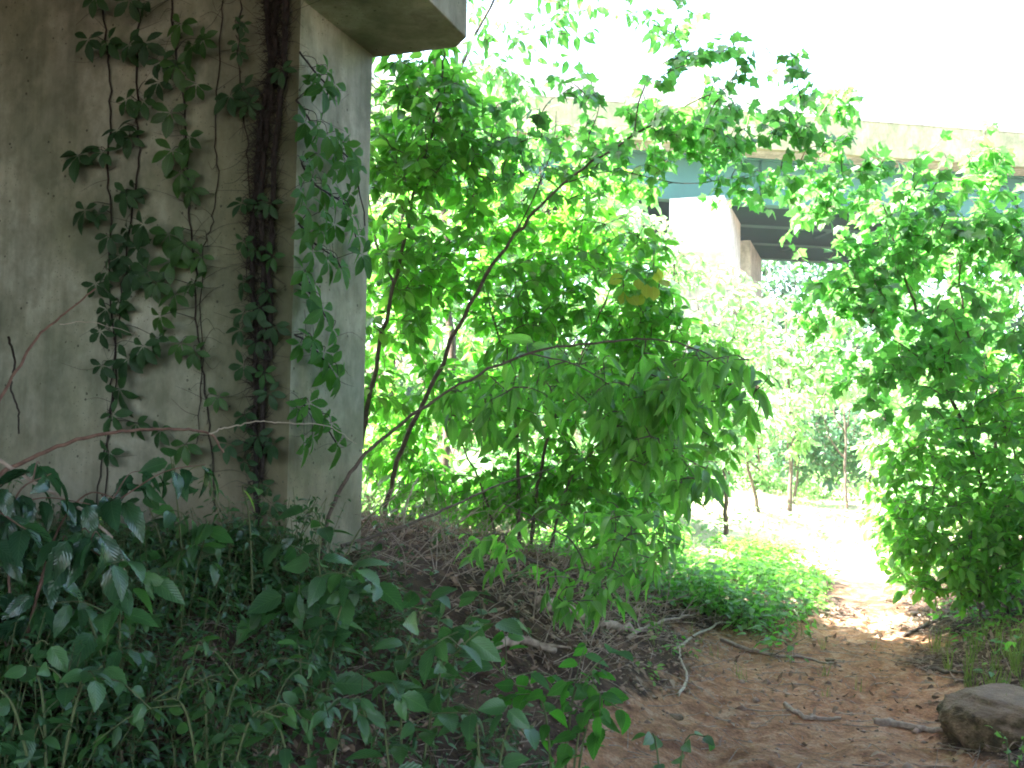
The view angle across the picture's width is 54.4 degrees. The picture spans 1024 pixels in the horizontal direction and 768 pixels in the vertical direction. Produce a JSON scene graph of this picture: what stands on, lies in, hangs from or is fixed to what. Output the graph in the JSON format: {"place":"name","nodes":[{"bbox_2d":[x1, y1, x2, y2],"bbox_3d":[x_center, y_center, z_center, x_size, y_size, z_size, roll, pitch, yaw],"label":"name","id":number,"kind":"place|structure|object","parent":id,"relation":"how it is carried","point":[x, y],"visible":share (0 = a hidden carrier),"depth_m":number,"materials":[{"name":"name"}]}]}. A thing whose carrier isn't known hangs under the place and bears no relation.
{"place":"outdoors","nodes":[
{"label":"outdoors","id":0,"kind":"place"},
{"bbox_2d":[0,351,1023,767],"bbox_3d":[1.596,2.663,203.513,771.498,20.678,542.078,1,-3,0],"label":"ground","id":1,"kind":"structure","parent":0,"point":[768,503],"depth_m":5.39,"materials":[{"name":"soil"}]},
{"bbox_2d":[0,640,172,767],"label":"seedling","id":2,"kind":"object","parent":1,"relation":"on","point":[114,677],"visible":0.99,"depth_m":2.36,"materials":[{"name":"green plant"}]},
{"bbox_2d":[30,560,184,729],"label":"seedling","id":3,"kind":"object","parent":1,"relation":"on","point":[165,588],"visible":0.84,"depth_m":2.84,"materials":[{"name":"green plant"}]},
{"bbox_2d":[0,461,218,664],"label":"glossy shrub","id":4,"kind":"object","parent":1,"relation":"on","point":[70,560],"visible":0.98,"depth_m":2.85,"materials":[{"name":"green plant"}]},
{"bbox_2d":[0,427,223,475],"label":"bramble cane","id":5,"kind":"object","parent":1,"relation":"on","point":[26,460],"visible":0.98,"depth_m":3.83,"materials":[{"name":"brown plant"}]},
{"bbox_2d":[209,420,356,443],"bbox_3d":[-0.940,0.200,4.148,0.614,0.093,0.119,2,-3,-19],"label":"dry cane","id":6,"kind":"object","parent":5,"relation":"on","point":[273,422],"visible":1,"depth_m":4.10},
{"bbox_2d":[125,447,232,625],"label":"seedling","id":7,"kind":"object","parent":1,"relation":"on","point":[201,533],"visible":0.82,"depth_m":3.60,"materials":[{"name":"green plant"}]},
{"bbox_2d":[78,635,318,767],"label":"seedling","id":8,"kind":"object","parent":1,"relation":"on","point":[291,719],"visible":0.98,"depth_m":2.52,"materials":[{"name":"green plant"}]},
{"bbox_2d":[129,525,294,603],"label":"seedling","id":9,"kind":"object","parent":1,"relation":"on","point":[240,534],"visible":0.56,"depth_m":4.02,"materials":[{"name":"green plant"}]},
{"bbox_2d":[0,0,466,555],"bbox_3d":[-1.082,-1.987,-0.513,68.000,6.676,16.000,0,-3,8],"label":"bridge pillar","id":10,"kind":"structure","parent":1,"relation":"on","point":[54,98],"depth_m":5.38,"materials":[{"name":"concrete"}]},
{"bbox_2d":[7,336,19,433],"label":"dark twig","id":11,"kind":"object","parent":10,"relation":"attached to","point":[14,358],"visible":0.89,"depth_m":4.77,"materials":[{"name":"black plant"}]},
{"bbox_2d":[0,288,95,401],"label":"leaning stem","id":12,"kind":"object","parent":10,"relation":"attached to","point":[16,370],"visible":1,"depth_m":3.77,"materials":[{"name":"wood"}]},
{"bbox_2d":[59,321,136,334],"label":"grass stem","id":13,"kind":"object","parent":10,"relation":"attached to","point":[92,322],"visible":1,"depth_m":4.50,"materials":[{"name":"brown plant"}]},
{"bbox_2d":[60,0,148,502],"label":"creeper vine","id":14,"kind":"object","parent":10,"relation":"attached to","point":[74,166],"visible":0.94,"depth_m":5.35,"materials":[{"name":"green plant"}]},
{"bbox_2d":[85,0,180,527],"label":"creeper vine","id":15,"kind":"object","parent":10,"relation":"attached to","point":[141,360],"visible":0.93,"depth_m":5.26,"materials":[{"name":"green plant"}]},
{"bbox_2d":[135,0,245,511],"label":"creeper vine","id":16,"kind":"object","parent":10,"relation":"attached to","point":[182,183],"visible":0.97,"depth_m":5.15,"materials":[{"name":"green plant"}]},
{"bbox_2d":[173,0,259,444],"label":"bare vine","id":17,"kind":"object","parent":10,"relation":"attached to","point":[216,165],"visible":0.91,"depth_m":5.17,"materials":[{"name":"brown plant"}]},
{"bbox_2d":[206,0,272,281],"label":"creeper vine","id":18,"kind":"object","parent":10,"relation":"attached to","point":[232,104],"visible":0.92,"depth_m":5.08,"materials":[{"name":"green plant"}]},
{"bbox_2d":[208,0,322,530],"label":"hairy vine","id":19,"kind":"object","parent":10,"relation":"attached to","point":[256,205],"visible":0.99,"depth_m":4.99,"materials":[{"name":"brown plant"}]},
{"bbox_2d":[277,51,371,469],"bbox_3d":[-0.926,-0.616,5.174,0.210,2.122,1.026,0,-3,18],"label":"creeper vine","id":20,"kind":"object","parent":10,"relation":"attached to","point":[331,145],"visible":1,"depth_m":5.02,"materials":[{"name":"green plant"}]},
{"bbox_2d":[242,484,262,603],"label":"seedling","id":21,"kind":"object","parent":1,"relation":"on","point":[259,491],"visible":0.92,"depth_m":3.89,"materials":[{"name":"green plant"}]},
{"bbox_2d":[0,476,554,767],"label":"ground cover","id":22,"kind":"object","parent":1,"relation":"on","point":[139,678],"visible":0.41,"depth_m":3.23,"materials":[{"name":"green plant"}]},
{"bbox_2d":[0,458,124,569],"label":"dry stalk","id":23,"kind":"object","parent":22,"relation":"on","point":[10,467],"visible":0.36,"depth_m":3.00,"materials":[{"name":"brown wood"}]},
{"bbox_2d":[0,497,610,767],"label":"ground cover","id":24,"kind":"object","parent":1,"relation":"on","point":[358,620],"visible":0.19,"depth_m":3.75,"materials":[{"name":"green plant"}]},
{"bbox_2d":[338,490,400,590],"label":"green shoot","id":25,"kind":"object","parent":24,"relation":"on","point":[345,555],"visible":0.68,"depth_m":4.27,"materials":[{"name":"green plant"}]},
{"bbox_2d":[243,639,385,767],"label":"seedling","id":26,"kind":"object","parent":1,"relation":"on","point":[372,714],"visible":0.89,"depth_m":2.67,"materials":[{"name":"green plant"}]},
{"bbox_2d":[236,504,402,732],"bbox_3d":[-0.665,0.820,3.413,0.531,0.801,0.559,2,-3,-18],"label":"seedling","id":27,"kind":"object","parent":1,"relation":"on","point":[265,606],"visible":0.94,"depth_m":3.42,"materials":[{"name":"green plant"}]},
{"bbox_2d":[361,423,456,521],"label":"bush","id":28,"kind":"object","parent":1,"relation":"on","point":[375,440],"visible":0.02,"depth_m":11.23,"materials":[{"name":"green plant"}]},
{"bbox_2d":[402,478,418,531],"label":"dead stem","id":29,"kind":"object","parent":1,"relation":"on","point":[406,504],"visible":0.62,"depth_m":6.20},
{"bbox_2d":[365,266,456,450],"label":"woodland tree","id":30,"kind":"object","parent":1,"relation":"on","point":[409,389],"visible":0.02,"depth_m":40.42,"materials":[{"name":"green plant"}]},
{"bbox_2d":[344,586,531,767],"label":"seedling","id":31,"kind":"object","parent":1,"relation":"on","point":[414,696],"visible":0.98,"depth_m":2.84,"materials":[{"name":"green plant"}]},
{"bbox_2d":[362,47,518,467],"bbox_3d":[-0.665,-0.717,7.481,1.498,3.521,2.215,1,-3,0],"label":"sapling","id":32,"kind":"object","parent":1,"relation":"on","point":[426,173],"visible":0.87,"depth_m":7.14,"materials":[{"name":"green plant"}]},
{"bbox_2d":[393,584,496,728],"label":"seedling","id":33,"kind":"object","parent":1,"relation":"on","point":[411,598],"visible":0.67,"depth_m":3.88,"materials":[{"name":"green plant"}]},
{"bbox_2d":[340,467,554,547],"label":"thin branch","id":34,"kind":"object","parent":1,"relation":"on","point":[405,525],"visible":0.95,"depth_m":5.54,"materials":[{"name":"brown plant"}]},
{"bbox_2d":[363,50,547,468],"bbox_3d":[-1.209,-1.337,14.016,3.359,6.723,3.746,2,-3,-21],"label":"bushy tree","id":35,"kind":"object","parent":1,"relation":"on","point":[438,347],"visible":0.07,"depth_m":13.68,"materials":[{"name":"green plant"}]},
{"bbox_2d":[423,697,539,767],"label":"seedling","id":36,"kind":"object","parent":1,"relation":"on","point":[497,707],"visible":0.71,"depth_m":2.76,"materials":[{"name":"green plant"}]},
{"bbox_2d":[429,429,558,533],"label":"bush","id":37,"kind":"object","parent":1,"relation":"on","point":[464,467],"visible":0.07,"depth_m":11.57,"materials":[{"name":"green plant"}]},
{"bbox_2d":[455,635,570,652],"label":"fallen branch","id":38,"kind":"object","parent":1,"relation":"on","point":[547,647],"visible":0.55,"depth_m":5.13,"materials":[{"name":"brown wood"}]},
{"bbox_2d":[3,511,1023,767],"bbox_3d":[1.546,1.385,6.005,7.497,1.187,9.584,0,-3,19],"label":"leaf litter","id":39,"kind":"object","parent":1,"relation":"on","point":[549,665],"visible":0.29,"depth_m":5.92,"materials":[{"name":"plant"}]},
{"bbox_2d":[19,457,1023,767],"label":"twig litter","id":40,"kind":"object","parent":1,"relation":"on","point":[489,529],"visible":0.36,"depth_m":6.05,"materials":[{"name":"brown wood"}]},
{"bbox_2d":[476,557,590,584],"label":"fallen branch","id":41,"kind":"object","parent":1,"relation":"on","point":[479,581],"visible":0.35,"depth_m":6.44,"materials":[{"name":"brown plant"}]},
{"bbox_2d":[396,0,683,524],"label":"tall tree","id":42,"kind":"object","parent":1,"relation":"on","point":[484,38],"visible":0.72,"depth_m":9.72,"materials":[{"name":"green plant"}]},
{"bbox_2d":[379,105,700,479],"bbox_3d":[0.357,-1.008,14.574,4.724,6.168,4.451,1,-3,0],"label":"broad tree","id":43,"kind":"object","parent":1,"relation":"on","point":[623,214],"visible":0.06,"depth_m":14.31,"materials":[{"name":"green plant"}]},
{"bbox_2d":[317,333,783,570],"bbox_3d":[0.207,0.324,5.229,2.196,1.280,1.409,1,-3,0],"label":"arching shrub","id":44,"kind":"object","parent":1,"relation":"on","point":[648,437],"visible":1,"depth_m":5.02,"materials":[{"name":"green plant"}]},
{"bbox_2d":[361,139,761,549],"bbox_3d":[0.226,-0.338,8.252,3.482,3.457,2.595,1,-3,0],"label":"thicket shrub","id":45,"kind":"object","parent":1,"relation":"on","point":[634,316],"visible":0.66,"depth_m":7.92,"materials":[{"name":"green plant"}]},
{"bbox_2d":[487,427,641,535],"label":"bush","id":46,"kind":"object","parent":1,"relation":"on","point":[578,438],"visible":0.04,"depth_m":12.26,"materials":[{"name":"green plant"}]},
{"bbox_2d":[453,499,691,639],"bbox_3d":[0.346,1.069,5.559,1.366,0.875,1.236,1,-3,0],"label":"sapling","id":47,"kind":"object","parent":1,"relation":"on","point":[625,537],"visible":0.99,"depth_m":5.46,"materials":[{"name":"green plant"}]},
{"bbox_2d":[483,258,670,454],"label":"woodland tree","id":48,"kind":"object","parent":1,"relation":"on","point":[540,417],"depth_m":49.89,"materials":[{"name":"green plant"}]},
{"bbox_2d":[535,595,634,632],"bbox_3d":[0.439,1.411,6.109,0.868,0.313,0.125,4,-4,-44],"label":"fallen log","id":49,"kind":"object","parent":1,"relation":"on","point":[549,608],"visible":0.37,"depth_m":6.19,"materials":[{"name":"brown wood"}]},
{"bbox_2d":[382,0,864,517],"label":"maple sapling","id":50,"kind":"object","parent":1,"relation":"on","point":[690,128],"visible":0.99,"depth_m":7.47,"materials":[{"name":"green plant"}]},
{"bbox_2d":[455,498,847,661],"bbox_3d":[1.837,1.652,10.323,3.151,1.143,6.496,0,-3,18],"label":"ground cover","id":51,"kind":"object","parent":1,"relation":"on","point":[778,572],"visible":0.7,"depth_m":8.63,"materials":[{"name":"green plant"}]},
{"bbox_2d":[626,595,697,640],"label":"fallen branch","id":52,"kind":"object","parent":1,"relation":"on","point":[645,628],"visible":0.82,"depth_m":6.76,"materials":[{"name":"brown wood"}]},
{"bbox_2d":[629,440,704,511],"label":"bush","id":53,"kind":"object","parent":1,"relation":"on","point":[694,465],"visible":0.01,"depth_m":14.51,"materials":[{"name":"green plant"}]},
{"bbox_2d":[590,205,781,455],"bbox_3d":[2.884,-0.421,16.901,3.466,5.283,3.000,1,-3,0],"label":"pale tree","id":54,"kind":"object","parent":1,"relation":"on","point":[731,321],"visible":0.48,"depth_m":16.44,"materials":[{"name":"green plant"}]},
{"bbox_2d":[371,43,1023,465],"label":"highway bridge","id":55,"kind":"structure","parent":1,"relation":"on","point":[743,237],"depth_m":32.87,"materials":[{"name":"teal paint"}]},
{"bbox_2d":[607,389,787,535],"bbox_3d":[2.273,1.051,13.880,3.806,2.305,2.090,4,-4,-41],"label":"clearing bush","id":56,"kind":"object","parent":1,"relation":"on","point":[765,426],"visible":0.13,"depth_m":13.98,"materials":[{"name":"green plant"}]},
{"bbox_2d":[687,425,783,493],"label":"bush","id":57,"kind":"object","parent":1,"relation":"on","point":[760,476],"visible":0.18,"depth_m":25.57,"materials":[{"name":"green plant"}]},
{"bbox_2d":[659,260,840,463],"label":"woodland tree","id":58,"kind":"object","parent":1,"relation":"on","point":[790,284],"depth_m":50.69,"materials":[{"name":"green plant"}]},
{"bbox_2d":[707,386,821,511],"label":"bush","id":59,"kind":"object","parent":1,"relation":"on","point":[801,445],"visible":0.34,"depth_m":18.60,"materials":[{"name":"green plant"}]},
{"bbox_2d":[715,446,829,500],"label":"bush","id":60,"kind":"object","parent":1,"relation":"on","point":[804,486],"visible":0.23,"depth_m":26.51,"materials":[{"name":"green plant"}]},
{"bbox_2d":[550,469,997,561],"bbox_3d":[6.416,2.213,20.137,13.542,1.227,17.918,0,-3,19],"label":"ground cover","id":61,"kind":"object","parent":1,"relation":"on","point":[707,526],"visible":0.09,"depth_m":17.43,"materials":[{"name":"green plant"}]},
{"bbox_2d":[730,293,869,510],"bbox_3d":[5.685,0.353,20.946,3.375,4.697,3.389,4,-4,-42],"label":"shrubby tree","id":62,"kind":"object","parent":1,"relation":"on","point":[793,355],"visible":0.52,"depth_m":20.68,"materials":[{"name":"green plant"}]},
{"bbox_2d":[744,387,857,503],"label":"bush","id":63,"kind":"object","parent":1,"relation":"on","point":[826,449],"visible":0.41,"depth_m":23.74,"materials":[{"name":"green plant"}]},
{"bbox_2d":[756,260,877,470],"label":"woodland tree","id":64,"kind":"object","parent":1,"relation":"on","point":[790,278],"visible":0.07,"depth_m":48.72,"materials":[{"name":"green plant"}]},
{"bbox_2d":[769,445,879,501],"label":"bush","id":65,"kind":"object","parent":1,"relation":"on","point":[855,491],"visible":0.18,"depth_m":27.62,"materials":[{"name":"green plant"}]},
{"bbox_2d":[776,345,892,512],"bbox_3d":[7.680,1.041,23.058,2.599,3.965,2.873,3,-4,-34],"label":"slim tree","id":66,"kind":"object","parent":1,"relation":"on","point":[846,406],"visible":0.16,"depth_m":22.89,"materials":[{"name":"green plant"}]},
{"bbox_2d":[774,389,912,505],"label":"dark bush","id":67,"kind":"object","parent":1,"relation":"on","point":[854,428],"visible":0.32,"depth_m":24.55,"materials":[{"name":"green plant"}]},
{"bbox_2d":[793,264,996,455],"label":"woodland tree","id":68,"kind":"object","parent":1,"relation":"on","point":[936,285],"visible":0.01,"depth_m":51.01,"materials":[{"name":"green plant"}]},
{"bbox_2d":[777,119,1023,602],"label":"maple bush","id":69,"kind":"object","parent":1,"relation":"on","point":[982,239],"visible":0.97,"depth_m":7.81,"materials":[{"name":"green plant"}]},
{"bbox_2d":[849,460,952,561],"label":"bush","id":70,"kind":"object","parent":1,"relation":"on","point":[861,514],"visible":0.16,"depth_m":13.01,"materials":[{"name":"green plant"}]},
{"bbox_2d":[849,398,953,483],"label":"bush","id":71,"kind":"object","parent":1,"relation":"on","point":[876,437],"visible":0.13,"depth_m":19.03,"materials":[{"name":"green plant"}]},
{"bbox_2d":[855,218,1023,482],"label":"roadside tree","id":72,"kind":"object","parent":1,"relation":"on","point":[934,401],"visible":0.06,"depth_m":16.39,"materials":[{"name":"green plant"}]},
{"bbox_2d":[860,350,1023,625],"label":"bank shrub","id":73,"kind":"object","parent":1,"relation":"on","point":[970,562],"visible":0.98,"depth_m":7.79,"materials":[{"name":"green plant"}]},
{"bbox_2d":[927,666,965,673],"bbox_3d":[2.825,1.862,6.450,0.058,0.097,0.426,1,-3,-8],"label":"fallen stick","id":74,"kind":"object","parent":1,"relation":"on","point":[936,668],"visible":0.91,"depth_m":6.49,"materials":[{"name":"brown plant"}]},
{"bbox_2d":[890,395,1023,528],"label":"bush","id":75,"kind":"object","parent":1,"relation":"on","point":[984,442],"visible":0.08,"depth_m":13.70,"materials":[{"name":"green plant"}]},
{"bbox_2d":[905,537,1023,682],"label":"ground cover","id":76,"kind":"object","parent":1,"relation":"on","point":[988,623],"visible":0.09,"depth_m":7.20,"materials":[{"name":"green plant"}]},
{"bbox_2d":[936,683,1023,751],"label":"boulder","id":77,"kind":"object","parent":1,"relation":"on","point":[966,715],"visible":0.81,"depth_m":5.00,"materials":[{"name":"stone"}]},
{"bbox_2d":[949,272,1023,402],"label":"woodland tree","id":78,"kind":"object","parent":1,"relation":"on","point":[1018,319],"visible":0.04,"depth_m":45.68,"materials":[{"name":"green plant"}]},
{"bbox_2d":[984,725,1023,767],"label":"seedling","id":79,"kind":"object","parent":1,"relation":"on","point":[1017,762],"visible":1,"depth_m":4.20,"materials":[{"name":"green plant"}]},
{"bbox_2d":[368,0,1023,363],"label":"sky","id":80,"kind":"structure","parent":0,"point":[977,43],"materials":[{"name":"white"}]},
{"bbox_2d":[563,507,1005,767],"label":"path","id":81,"kind":"structure","parent":0,"point":[871,588],"depth_m":5.80,"materials":[{"name":"soil"}]},
{"bbox_2d":[460,631,632,767],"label":"seedling","id":82,"kind":"object","parent":81,"relation":"on","point":[594,709],"visible":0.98,"depth_m":3.07,"materials":[{"name":"green plant"}]},
{"bbox_2d":[391,517,701,685],"bbox_3d":[0.180,1.399,7.564,2.187,0.923,3.919,1,-3,0],"label":"ground cover","id":83,"kind":"object","parent":81,"relation":"on","point":[667,648],"visible":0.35,"depth_m":6.46,"materials":[{"name":"green plant"}]},
{"bbox_2d":[317,581,1023,767],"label":"pebbles","id":84,"kind":"object","parent":81,"relation":"on","point":[345,748],"visible":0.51,"depth_m":5.90,"materials":[{"name":"brown gravel"}]},
{"bbox_2d":[631,731,714,767],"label":"seedling","id":85,"kind":"object","parent":81,"relation":"on","point":[652,741],"visible":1,"depth_m":3.30,"materials":[{"name":"green plant"}]},
{"bbox_2d":[669,713,683,720],"bbox_3d":[0.860,1.771,5.282,0.102,0.033,0.073,0,-3,8],"label":"stone","id":86,"kind":"object","parent":81,"relation":"on","point":[678,717],"visible":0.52,"depth_m":5.26,"materials":[{"name":"stone"}]},
{"bbox_2d":[677,647,687,696],"bbox_3d":[1.012,1.702,5.897,0.060,0.133,0.733,0,-3,10],"label":"fallen stick","id":87,"kind":"object","parent":81,"relation":"on","point":[684,684],"visible":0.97,"depth_m":5.96,"materials":[{"name":"grey wood"}]},
{"bbox_2d":[672,620,741,649],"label":"fallen branch","id":88,"kind":"object","parent":81,"relation":"on","point":[699,632],"visible":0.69,"depth_m":7.33,"materials":[{"name":"wood"}]},
{"bbox_2d":[720,632,867,666],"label":"fallen branch","id":89,"kind":"object","parent":81,"relation":"on","point":[757,650],"visible":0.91,"depth_m":7.13,"materials":[{"name":"brown wood"}]},
{"bbox_2d":[783,701,840,720],"bbox_3d":[1.698,1.847,5.633,0.251,0.054,0.364,1,-3,0],"label":"fallen stick","id":90,"kind":"object","parent":81,"relation":"on","point":[798,712],"visible":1,"depth_m":5.50,"materials":[{"name":"brown wood"}]},
{"bbox_2d":[885,597,892,602],"bbox_3d":[3.780,2.151,9.888,0.142,0.047,0.103,0,-3,16],"label":"stone","id":91,"kind":"object","parent":81,"relation":"on","point":[888,599],"visible":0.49,"depth_m":9.86,"materials":[{"name":"beige stone"}]},
{"bbox_2d":[885,617,917,622],"bbox_3d":[3.411,2.084,8.775,0.084,0.122,0.564,1,-3,-4],"label":"fallen stick","id":92,"kind":"object","parent":81,"relation":"on","point":[902,620],"visible":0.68,"depth_m":8.69,"materials":[{"name":"beige wood"}]},
{"bbox_2d":[873,718,942,732],"bbox_3d":[2.189,1.872,5.453,0.405,0.059,0.086,-1,-4,32],"label":"fallen stick","id":93,"kind":"object","parent":81,"relation":"on","point":[885,721],"visible":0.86,"depth_m":5.47,"materials":[{"name":"brown wood"}]},
{"bbox_2d":[906,611,918,616],"bbox_3d":[3.651,2.098,9.069,0.104,0.047,0.146,-2,-4,41],"label":"stone","id":94,"kind":"object","parent":81,"relation":"on","point":[913,613],"visible":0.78,"depth_m":9.03,"materials":[{"name":"beige stone"}]},
{"bbox_2d":[901,607,956,636],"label":"fallen branch","id":95,"kind":"object","parent":81,"relation":"on","point":[924,625],"visible":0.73,"depth_m":8.14,"materials":[{"name":"brown plant"}]},
{"bbox_2d":[545,486,1023,696],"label":"grass","id":96,"kind":"structure","parent":0,"point":[1014,660],"depth_m":6.55,"materials":[{"name":"green plant"}]}
]}

